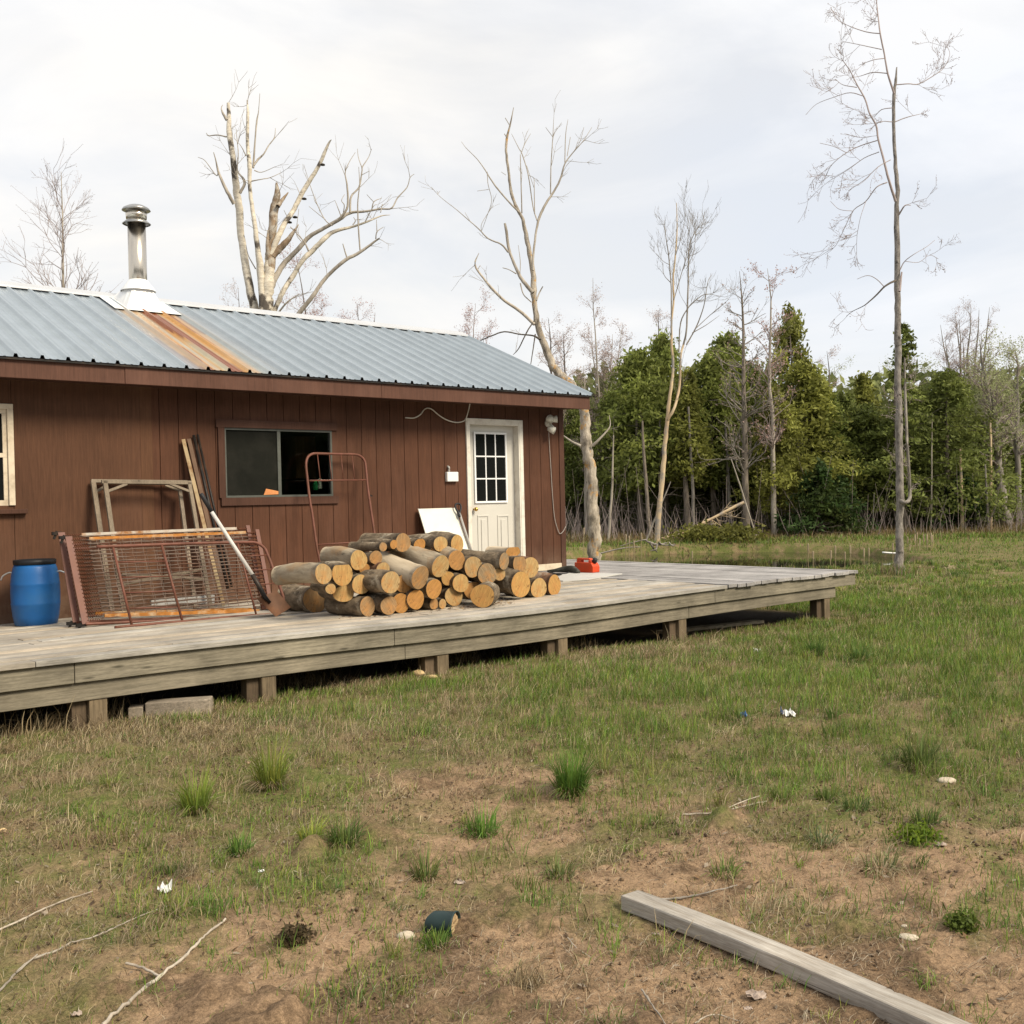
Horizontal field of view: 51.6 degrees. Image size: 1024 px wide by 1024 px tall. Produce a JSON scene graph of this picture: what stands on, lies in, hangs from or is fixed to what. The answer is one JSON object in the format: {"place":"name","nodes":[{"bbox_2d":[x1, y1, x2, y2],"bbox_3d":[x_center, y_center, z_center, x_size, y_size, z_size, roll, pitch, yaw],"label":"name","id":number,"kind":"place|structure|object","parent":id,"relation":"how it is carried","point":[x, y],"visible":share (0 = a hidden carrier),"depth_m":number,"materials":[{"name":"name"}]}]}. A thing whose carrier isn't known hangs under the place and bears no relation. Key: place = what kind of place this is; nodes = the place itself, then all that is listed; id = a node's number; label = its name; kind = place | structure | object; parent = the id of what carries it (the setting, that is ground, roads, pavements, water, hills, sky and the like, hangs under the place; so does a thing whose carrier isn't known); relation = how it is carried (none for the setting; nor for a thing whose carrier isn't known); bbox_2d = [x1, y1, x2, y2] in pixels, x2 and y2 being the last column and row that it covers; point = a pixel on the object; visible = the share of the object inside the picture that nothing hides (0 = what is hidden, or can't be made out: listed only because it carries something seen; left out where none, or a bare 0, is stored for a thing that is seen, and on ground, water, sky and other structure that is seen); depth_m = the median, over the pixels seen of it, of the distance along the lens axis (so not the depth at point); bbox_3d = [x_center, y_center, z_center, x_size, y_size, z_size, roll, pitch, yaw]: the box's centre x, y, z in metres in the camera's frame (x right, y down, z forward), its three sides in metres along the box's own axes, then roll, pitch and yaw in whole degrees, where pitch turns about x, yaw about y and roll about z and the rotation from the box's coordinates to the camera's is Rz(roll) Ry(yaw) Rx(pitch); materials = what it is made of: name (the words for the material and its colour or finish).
{"place":"outdoors","nodes":[
{"label":"outdoors","id":0,"kind":"place"},
{"bbox_2d":[0,696,132,740],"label":"dry grass","id":1,"kind":"structure","parent":0,"point":[46,721],"depth_m":6.94,"materials":[{"name":"beige plant"}]},
{"bbox_2d":[0,524,1023,1023],"bbox_3d":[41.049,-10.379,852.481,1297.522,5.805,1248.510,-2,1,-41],"label":"ground","id":2,"kind":"structure","parent":0,"point":[226,996],"depth_m":4.11,"materials":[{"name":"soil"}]},
{"bbox_2d":[0,138,115,292],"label":"bare tree","id":3,"kind":"object","parent":2,"relation":"on","point":[63,238],"visible":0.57,"depth_m":23.75,"materials":[{"name":"grey plant"}]},
{"bbox_2d":[101,918,225,1023],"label":"stick","id":4,"kind":"object","parent":2,"relation":"on","point":[122,1005],"visible":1,"depth_m":3.28,"materials":[{"name":"brown wood"}]},
{"bbox_2d":[145,696,212,717],"bbox_3d":[-2.329,1.375,7.426,0.441,0.133,0.140,-1,1,-8],"label":"timber","id":5,"kind":"object","parent":2,"relation":"on","point":[185,703],"visible":0.59,"depth_m":7.36,"materials":[{"name":"grey wood"}]},
{"bbox_2d":[142,761,231,818],"bbox_3d":[-1.513,1.297,4.994,0.416,0.251,0.411,-1,1,2],"label":"grass tussock","id":6,"kind":"object","parent":2,"relation":"on","point":[188,801],"depth_m":4.98,"materials":[{"name":"green plant"}]},
{"bbox_2d":[225,733,305,792],"bbox_3d":[-1.256,1.251,5.360,0.460,0.298,0.462,-1,1,-13],"label":"grass tussock","id":7,"kind":"object","parent":2,"relation":"on","point":[272,776],"depth_m":5.33,"materials":[{"name":"green plant"}]},
{"bbox_2d":[273,921,318,949],"bbox_3d":[-0.721,1.402,3.536,0.149,0.080,0.136,-1,1,-11],"label":"weed patch","id":8,"kind":"object","parent":2,"relation":"on","point":[290,931],"visible":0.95,"depth_m":3.52,"materials":[{"name":"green plant"}]},
{"bbox_2d":[0,204,593,623],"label":"cabin","id":9,"kind":"object","parent":2,"relation":"on","point":[134,378],"visible":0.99,"depth_m":11.82,"materials":[{"name":"brown wood"}]},
{"bbox_2d":[0,403,27,513],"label":"sash window","id":10,"kind":"structure","parent":9,"relation":"in","point":[7,467],"depth_m":9.88,"materials":[{"name":"beige paint"}]},
{"bbox_2d":[215,419,338,505],"bbox_3d":[-2.590,-0.543,11.755,1.488,0.921,0.081,-2,1,-41],"label":"window","id":11,"kind":"structure","parent":9,"relation":"in","point":[252,460],"depth_m":11.71,"materials":[{"name":"glass"}]},
{"bbox_2d":[470,425,515,550],"bbox_3d":[-0.264,-0.167,13.836,0.818,1.918,0.121,-2,1,-41],"label":"door","id":12,"kind":"structure","parent":9,"relation":"in","point":[491,447],"depth_m":13.86,"materials":[{"name":"paint"}]},
{"bbox_2d":[232,667,366,691],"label":"dry grass","id":13,"kind":"structure","parent":2,"relation":"on","point":[295,679],"depth_m":8.57,"materials":[{"name":"beige plant"}]},
{"bbox_2d":[198,71,423,313],"bbox_3d":[-4.309,-4.131,23.208,4.863,11.288,1.787,-1,1,-12],"label":"dead birch","id":14,"kind":"object","parent":2,"relation":"on","point":[267,276],"visible":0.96,"depth_m":23.02,"materials":[{"name":"grey plant"}]},
{"bbox_2d":[316,811,372,848],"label":"grass tussock","id":15,"kind":"object","parent":2,"relation":"on","point":[341,838],"depth_m":4.46,"materials":[{"name":"green plant"}]},
{"bbox_2d":[397,842,449,884],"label":"grass tussock","id":16,"kind":"object","parent":2,"relation":"on","point":[435,869],"depth_m":4.09,"materials":[{"name":"green plant"}]},
{"bbox_2d":[0,559,857,730],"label":"deck","id":17,"kind":"structure","parent":2,"relation":"on","point":[90,669],"depth_m":8.80,"materials":[{"name":"grey wood"}]},
{"bbox_2d":[0,558,63,626],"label":"plastic barrel","id":18,"kind":"object","parent":17,"relation":"on","point":[35,592],"visible":0.94,"depth_m":9.48,"materials":[{"name":"blue plastic"}]},
{"bbox_2d":[90,479,212,610],"bbox_3d":[-3.534,0.327,10.431,0.994,1.322,0.620,-2,1,-41],"label":"wooden frame","id":19,"kind":"object","parent":17,"relation":"on","point":[170,484],"visible":0.81,"depth_m":10.41,"materials":[{"name":"brown wood"}]},
{"bbox_2d":[51,525,265,627],"bbox_3d":[-3.226,0.591,9.865,1.896,0.896,0.426,-2,1,-41],"label":"bed spring","id":20,"kind":"object","parent":17,"relation":"on","point":[70,586],"visible":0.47,"depth_m":9.70,"materials":[{"name":"red paint"}]},
{"bbox_2d":[58,529,270,627],"bbox_3d":[-3.126,0.611,9.793,1.911,0.867,0.412,-2,1,-41],"label":"bed spring","id":21,"kind":"object","parent":17,"relation":"on","point":[71,549],"visible":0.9,"depth_m":9.67,"materials":[{"name":"red paint"}]},
{"bbox_2d":[96,541,284,628],"bbox_3d":[-2.831,0.639,9.535,1.677,0.754,0.280,-2,1,-41],"label":"bed end","id":22,"kind":"object","parent":17,"relation":"on","point":[113,547],"visible":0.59,"depth_m":9.37,"materials":[{"name":"red paint"}]},
{"bbox_2d":[181,439,224,605],"bbox_3d":[-3.180,0.101,10.909,0.495,1.725,0.055,-1,1,22],"label":"angle iron","id":23,"kind":"object","parent":17,"relation":"on","point":[195,488],"visible":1,"depth_m":10.91,"materials":[{"name":"brown metal"}]},
{"bbox_2d":[187,438,227,602],"bbox_3d":[-3.145,0.084,10.944,0.481,1.708,0.058,-1,1,24],"label":"angle iron","id":24,"kind":"object","parent":17,"relation":"on","point":[197,476],"visible":0.79,"depth_m":10.95,"materials":[{"name":"brown metal"}]},
{"bbox_2d":[199,493,290,616],"bbox_3d":[-2.378,0.383,9.469,0.777,1.129,0.115,-1,1,-15],"label":"shovel","id":25,"kind":"object","parent":17,"relation":"on","point":[275,604],"visible":1,"depth_m":9.47,"materials":[{"name":"black metal"}]},
{"bbox_2d":[277,584,324,612],"bbox_3d":[-1.974,0.819,10.024,0.303,0.270,0.503,7,-5,-40],"label":"log","id":26,"kind":"object","parent":17,"relation":"on","point":[303,598],"visible":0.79,"depth_m":9.85,"materials":[{"name":"brown wood"}]},
{"bbox_2d":[305,452,375,561],"bbox_3d":[-1.898,0.014,11.948,0.851,1.385,0.356,-2,1,-41],"label":"bed end","id":27,"kind":"object","parent":17,"relation":"on","point":[343,479],"visible":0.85,"depth_m":11.96,"materials":[{"name":"red paint"}]},
{"bbox_2d":[324,596,374,616],"bbox_3d":[-1.451,0.835,9.441,0.503,0.187,0.186,-1,-41,42],"label":"log","id":28,"kind":"object","parent":17,"relation":"on","point":[363,606],"visible":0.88,"depth_m":9.31,"materials":[{"name":"brown wood"}]},
{"bbox_2d":[317,585,353,601],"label":"log","id":29,"kind":"object","parent":28,"relation":"on","point":[342,594],"visible":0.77,"depth_m":9.30,"materials":[{"name":"brown wood"}]},
{"bbox_2d":[310,583,335,593],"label":"log","id":30,"kind":"object","parent":29,"relation":"on","point":[328,588],"visible":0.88,"depth_m":9.05,"materials":[{"name":"brown wood"}]},
{"bbox_2d":[271,562,331,584],"bbox_3d":[-1.820,0.530,9.124,0.603,0.196,0.194,-5,-7,40],"label":"log","id":31,"kind":"object","parent":30,"relation":"on","point":[305,572],"visible":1,"depth_m":9.00,"materials":[{"name":"brown wood"}]},
{"bbox_2d":[317,561,352,585],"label":"log","id":32,"kind":"object","parent":29,"relation":"on","point":[342,573],"visible":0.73,"depth_m":9.13,"materials":[{"name":"brown wood"}]},
{"bbox_2d":[328,573,367,593],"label":"log","id":33,"kind":"object","parent":28,"relation":"on","point":[355,585],"visible":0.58,"depth_m":9.31,"materials":[{"name":"brown wood"}]},
{"bbox_2d":[320,546,366,569],"bbox_3d":[-1.514,0.402,9.472,0.483,0.193,0.183,4,27,46],"label":"log","id":34,"kind":"object","parent":33,"relation":"on","point":[355,559],"visible":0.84,"depth_m":9.34,"materials":[{"name":"brown wood"}]},
{"bbox_2d":[357,592,396,614],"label":"log","id":35,"kind":"object","parent":17,"relation":"on","point":[386,604],"visible":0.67,"depth_m":9.35,"materials":[{"name":"brown wood"}]},
{"bbox_2d":[352,569,399,593],"bbox_3d":[-1.250,0.613,9.447,0.503,0.218,0.246,-1,-23,44],"label":"log","id":36,"kind":"object","parent":35,"relation":"on","point":[380,580],"visible":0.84,"depth_m":9.29,"materials":[{"name":"brown wood"}]},
{"bbox_2d":[379,592,407,612],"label":"log","id":37,"kind":"object","parent":17,"relation":"on","point":[402,605],"visible":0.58,"depth_m":9.50,"materials":[{"name":"brown wood"}]},
{"bbox_2d":[396,575,410,592],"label":"log","id":38,"kind":"object","parent":37,"relation":"on","point":[403,587],"visible":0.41,"depth_m":9.53,"materials":[{"name":"brown wood"}]},
{"bbox_2d":[369,551,428,588],"bbox_3d":[-1.049,0.516,9.716,0.623,0.219,0.242,18,-24,38],"label":"log","id":39,"kind":"object","parent":38,"relation":"on","point":[414,575],"visible":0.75,"depth_m":9.55,"materials":[{"name":"brown wood"}]},
{"bbox_2d":[359,533,410,551],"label":"log","id":40,"kind":"object","parent":39,"relation":"on","point":[403,542],"visible":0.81,"depth_m":9.84,"materials":[{"name":"brown wood"}]},
{"bbox_2d":[421,597,437,608],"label":"log","id":41,"kind":"object","parent":17,"relation":"on","point":[429,603],"visible":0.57,"depth_m":9.77,"materials":[{"name":"beige wood"}]},
{"bbox_2d":[412,577,441,598],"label":"log","id":42,"kind":"object","parent":41,"relation":"on","point":[431,588],"visible":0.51,"depth_m":9.68,"materials":[{"name":"brown wood"}]},
{"bbox_2d":[389,545,448,576],"bbox_3d":[-0.874,0.436,9.963,0.603,0.223,0.225,16,-25,41],"label":"log","id":43,"kind":"object","parent":42,"relation":"on","point":[436,564],"visible":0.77,"depth_m":9.80,"materials":[{"name":"brown wood"}]},
{"bbox_2d":[418,508,469,549],"bbox_3d":[-0.823,0.258,13.027,0.624,0.613,0.260,-2,1,-41],"label":"white board","id":44,"kind":"object","parent":17,"relation":"on","point":[440,519],"visible":0.49,"depth_m":13.07,"materials":[{"name":"white plastic"}]},
{"bbox_2d":[470,581,499,607],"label":"log","id":45,"kind":"object","parent":17,"relation":"on","point":[485,594],"visible":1,"depth_m":9.82,"materials":[{"name":"brown wood"}]},
{"bbox_2d":[494,567,529,596],"bbox_3d":[-0.064,0.710,10.713,0.291,0.293,0.463,27,-17,-36],"label":"log","id":46,"kind":"object","parent":17,"relation":"on","point":[515,582],"visible":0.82,"depth_m":10.54,"materials":[{"name":"brown wood"}]},
{"bbox_2d":[495,569,504,580],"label":"log","id":47,"kind":"object","parent":46,"relation":"on","point":[500,575],"visible":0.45,"depth_m":10.47,"materials":[{"name":"brown wood"}]},
{"bbox_2d":[461,549,508,569],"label":"log","id":48,"kind":"object","parent":47,"relation":"on","point":[498,560],"visible":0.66,"depth_m":10.48,"materials":[{"name":"brown wood"}]},
{"bbox_2d":[424,910,460,936],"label":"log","id":49,"kind":"object","parent":2,"relation":"on","point":[434,919],"visible":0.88,"depth_m":3.57,"materials":[{"name":"wood"}]},
{"bbox_2d":[448,796,508,839],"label":"grass tussock","id":50,"kind":"object","parent":2,"relation":"on","point":[480,829],"depth_m":4.60,"materials":[{"name":"green plant"}]},
{"bbox_2d":[0,708,1022,1023],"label":"soil crumbs","id":51,"kind":"object","parent":2,"relation":"on","point":[678,832],"visible":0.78,"depth_m":4.59,"materials":[{"name":"brown soil"}]},
{"bbox_2d":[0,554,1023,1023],"bbox_3d":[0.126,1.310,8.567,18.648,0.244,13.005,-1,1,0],"label":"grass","id":52,"kind":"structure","parent":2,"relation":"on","point":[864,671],"depth_m":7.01,"materials":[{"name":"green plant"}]},
{"bbox_2d":[0,589,1023,1023],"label":"dry grass","id":53,"kind":"structure","parent":2,"relation":"on","point":[140,737],"depth_m":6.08,"materials":[{"name":"beige plant"}]},
{"bbox_2d":[424,91,619,559],"bbox_3d":[0.143,-3.256,20.149,3.758,9.439,1.297,-1,1,-2],"label":"dead snag","id":54,"kind":"object","parent":2,"relation":"on","point":[585,445],"visible":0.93,"depth_m":20.05,"materials":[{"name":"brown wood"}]},
{"bbox_2d":[527,744,609,800],"bbox_3d":[0.282,1.244,5.135,0.447,0.254,0.458,-1,1,5],"label":"grass tussock","id":55,"kind":"object","parent":2,"relation":"on","point":[571,778],"depth_m":5.10,"materials":[{"name":"green plant"}]},
{"bbox_2d":[563,409,609,532],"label":"cedar tree","id":56,"kind":"object","parent":2,"relation":"on","point":[572,427],"visible":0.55,"depth_m":39.54,"materials":[{"name":"green plant"}]},
{"bbox_2d":[576,282,634,532],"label":"budding tree","id":57,"kind":"object","parent":2,"relation":"on","point":[605,354],"visible":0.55,"depth_m":39.96,"materials":[{"name":"grey plant"}]},
{"bbox_2d":[577,384,645,528],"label":"cedar tree","id":58,"kind":"object","parent":2,"relation":"on","point":[606,493],"visible":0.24,"depth_m":37.69,"materials":[{"name":"green plant"}]},
{"bbox_2d":[592,342,679,534],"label":"cedar tree","id":59,"kind":"object","parent":2,"relation":"on","point":[634,367],"visible":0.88,"depth_m":36.08,"materials":[{"name":"green plant"}]},
{"bbox_2d":[619,325,703,531],"bbox_3d":[5.474,-2.905,38.546,3.506,7.830,3.667,-2,2,3],"label":"cedar tree","id":60,"kind":"object","parent":2,"relation":"on","point":[660,345],"visible":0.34,"depth_m":38.13,"materials":[{"name":"green plant"}]},
{"bbox_2d":[656,366,721,529],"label":"cedar tree","id":61,"kind":"object","parent":2,"relation":"on","point":[681,464],"visible":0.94,"depth_m":35.31,"materials":[{"name":"green plant"}]},
{"bbox_2d":[649,176,753,542],"bbox_3d":[5.722,-4.553,32.310,3.306,11.345,2.077,-1,1,-17],"label":"peeled tree","id":62,"kind":"object","parent":2,"relation":"on","point":[661,484],"visible":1,"depth_m":32.06,"materials":[{"name":"grey plant"}]},
{"bbox_2d":[663,482,742,525],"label":"cedar tree","id":63,"kind":"object","parent":2,"relation":"on","point":[706,493],"visible":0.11,"depth_m":39.21,"materials":[{"name":"green plant"}]},
{"bbox_2d":[669,346,758,525],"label":"cedar tree","id":64,"kind":"object","parent":2,"relation":"on","point":[709,371],"visible":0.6,"depth_m":36.48,"materials":[{"name":"green plant"}]},
{"bbox_2d":[661,501,774,544],"bbox_3d":[6.147,0.964,32.290,3.749,2.580,3.370,-1,1,14],"label":"brush pile","id":65,"kind":"object","parent":2,"relation":"on","point":[701,531],"visible":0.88,"depth_m":31.81,"materials":[{"name":"green wood"}]},
{"bbox_2d":[667,329,779,522],"bbox_3d":[7.862,-2.887,38.074,4.868,7.693,4.654,-2,1,-25],"label":"cedar tree","id":66,"kind":"object","parent":2,"relation":"on","point":[719,343],"visible":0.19,"depth_m":37.43,"materials":[{"name":"green plant"}]},
{"bbox_2d":[693,267,785,525],"bbox_3d":[7.360,-3.429,34.334,3.021,8.787,2.966,-1,1,-5],"label":"budding tree","id":67,"kind":"object","parent":2,"relation":"on","point":[744,449],"visible":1,"depth_m":34.38,"materials":[{"name":"grey plant"}]},
{"bbox_2d":[729,384,813,529],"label":"cedar tree","id":68,"kind":"object","parent":2,"relation":"on","point":[766,475],"visible":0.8,"depth_m":34.72,"materials":[{"name":"green plant"}]},
{"bbox_2d":[744,259,801,535],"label":"budding tree","id":69,"kind":"object","parent":2,"relation":"on","point":[773,436],"visible":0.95,"depth_m":34.41,"materials":[{"name":"grey plant"}]},
{"bbox_2d":[563,358,1023,532],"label":"distant wood","id":70,"kind":"object","parent":2,"relation":"on","point":[877,377],"visible":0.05,"depth_m":41.34,"materials":[{"name":"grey plant"}]},
{"bbox_2d":[565,448,1023,539],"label":"underbrush","id":71,"kind":"object","parent":2,"relation":"on","point":[628,521],"visible":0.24,"depth_m":35.07,"materials":[{"name":"green plant"}]},
{"bbox_2d":[566,519,1023,554],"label":"tall weeds","id":72,"kind":"object","parent":2,"relation":"on","point":[777,536],"visible":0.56,"depth_m":33.34,"materials":[{"name":"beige plant"}]},
{"bbox_2d":[566,521,1023,609],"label":"grass","id":73,"kind":"structure","parent":2,"relation":"on","point":[964,540],"depth_m":26.33,"materials":[{"name":"green plant"}]},
{"bbox_2d":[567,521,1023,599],"bbox_3d":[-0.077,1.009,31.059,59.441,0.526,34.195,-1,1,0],"label":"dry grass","id":74,"kind":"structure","parent":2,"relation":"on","point":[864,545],"depth_m":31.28,"materials":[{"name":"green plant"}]},
{"bbox_2d":[621,890,970,1023],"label":"timber beam","id":75,"kind":"structure","parent":2,"relation":"on","point":[883,1003],"depth_m":3.21,"materials":[{"name":"beige wood"}]},
{"bbox_2d":[750,301,842,524],"bbox_3d":[9.795,-3.200,37.104,2.980,8.359,3.125,-1,0,-26],"label":"cedar tree","id":76,"kind":"object","parent":2,"relation":"on","point":[792,335],"visible":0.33,"depth_m":36.83,"materials":[{"name":"green plant"}]},
{"bbox_2d":[748,356,876,516],"bbox_3d":[10.031,-2.182,35.833,4.362,6.262,4.160,-1,0,18],"label":"cedar tree","id":77,"kind":"object","parent":2,"relation":"on","point":[813,388],"visible":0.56,"depth_m":35.52,"materials":[{"name":"green plant"}]},
{"bbox_2d":[774,457,863,535],"bbox_3d":[9.711,-0.408,34.225,2.823,2.828,2.562,-2,1,-24],"label":"fir bush","id":78,"kind":"object","parent":2,"relation":"on","point":[811,501],"visible":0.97,"depth_m":33.95,"materials":[{"name":"green plant"}]},
{"bbox_2d":[785,383,879,526],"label":"cedar tree","id":79,"kind":"object","parent":2,"relation":"on","point":[838,435],"visible":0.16,"depth_m":36.32,"materials":[{"name":"green plant"}]},
{"bbox_2d":[819,472,880,535],"bbox_3d":[10.905,-0.191,34.634,2.020,2.313,2.245,-1,1,33],"label":"fir bush","id":80,"kind":"object","parent":2,"relation":"on","point":[847,489],"visible":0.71,"depth_m":34.28,"materials":[{"name":"green plant"}]},
{"bbox_2d":[832,390,884,508],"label":"cedar tree","id":81,"kind":"object","parent":2,"relation":"on","point":[847,401],"visible":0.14,"depth_m":37.64,"materials":[{"name":"green plant"}]},
{"bbox_2d":[847,370,884,520],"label":"cedar tree","id":82,"kind":"object","parent":2,"relation":"on","point":[863,391],"visible":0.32,"depth_m":39.83,"materials":[{"name":"green plant"}]},
{"bbox_2d":[827,401,916,527],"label":"cedar tree","id":83,"kind":"object","parent":2,"relation":"on","point":[866,417],"visible":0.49,"depth_m":36.51,"materials":[{"name":"green plant"}]},
{"bbox_2d":[788,0,961,574],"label":"tall tree","id":84,"kind":"object","parent":2,"relation":"on","point":[900,474],"visible":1,"depth_m":18.93,"materials":[{"name":"grey plant"}]},
{"bbox_2d":[847,836,911,877],"bbox_3d":[1.397,1.301,4.033,0.263,0.120,0.247,-2,1,-41],"label":"grass tussock","id":85,"kind":"object","parent":2,"relation":"on","point":[893,866],"depth_m":4.03,"materials":[{"name":"green plant"}]},
{"bbox_2d":[855,322,958,531],"bbox_3d":[13.208,-2.761,35.606,3.266,7.279,3.314,-1,1,23],"label":"spruce tree","id":86,"kind":"object","parent":2,"relation":"on","point":[918,395],"visible":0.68,"depth_m":35.30,"materials":[{"name":"green plant"}]},
{"bbox_2d":[889,817,943,845],"bbox_3d":[1.655,1.304,4.342,0.213,0.084,0.248,-1,1,24],"label":"weed patch","id":87,"kind":"object","parent":2,"relation":"on","point":[919,833],"visible":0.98,"depth_m":4.32,"materials":[{"name":"green plant"}]},
{"bbox_2d":[884,726,953,771],"bbox_3d":[2.087,1.220,5.470,0.440,0.220,0.445,-2,1,-41],"label":"grass tussock","id":88,"kind":"object","parent":2,"relation":"on","point":[920,752],"depth_m":5.45,"materials":[{"name":"green plant"}]},
{"bbox_2d":[880,363,1023,527],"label":"cedar tree","id":89,"kind":"object","parent":2,"relation":"on","point":[945,380],"visible":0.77,"depth_m":35.36,"materials":[{"name":"green plant"}]},
{"bbox_2d":[916,471,1011,529],"bbox_3d":[15.000,-0.312,35.613,2.936,2.293,2.661,-1,1,10],"label":"fir bush","id":90,"kind":"object","parent":2,"relation":"on","point":[969,512],"visible":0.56,"depth_m":35.25,"materials":[{"name":"green plant"}]},
{"bbox_2d":[942,906,986,938],"bbox_3d":[1.480,1.344,3.496,0.167,0.072,0.126,-2,1,-41],"label":"weed patch","id":91,"kind":"object","parent":2,"relation":"on","point":[959,921],"visible":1,"depth_m":3.48,"materials":[{"name":"green plant"}]},
{"bbox_2d":[930,295,999,427],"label":"bare tree","id":92,"kind":"object","parent":2,"relation":"on","point":[959,365],"visible":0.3,"depth_m":42.62,"materials":[{"name":"grey plant"}]},
{"bbox_2d":[940,415,1023,521],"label":"cedar tree","id":93,"kind":"object","parent":2,"relation":"on","point":[981,459],"visible":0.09,"depth_m":37.15,"materials":[{"name":"green plant"}]},
{"bbox_2d":[958,323,1023,526],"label":"budding tree","id":94,"kind":"object","parent":2,"relation":"on","point":[989,402],"visible":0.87,"depth_m":36.70,"materials":[{"name":"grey plant"}]},
{"bbox_2d":[988,334,1023,522],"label":"budding tree","id":95,"kind":"object","parent":2,"relation":"on","point":[1016,449],"visible":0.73,"depth_m":37.89,"materials":[{"name":"grey plant"}]},
{"bbox_2d":[0,0,1023,400],"label":"sky","id":96,"kind":"structure","parent":0,"point":[719,94],"materials":[{"name":"white"}]},
{"bbox_2d":[574,552,912,567],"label":"pond","id":97,"kind":"structure","parent":0,"point":[775,559],"depth_m":27.53,"materials":[{"name":"green liquid"}]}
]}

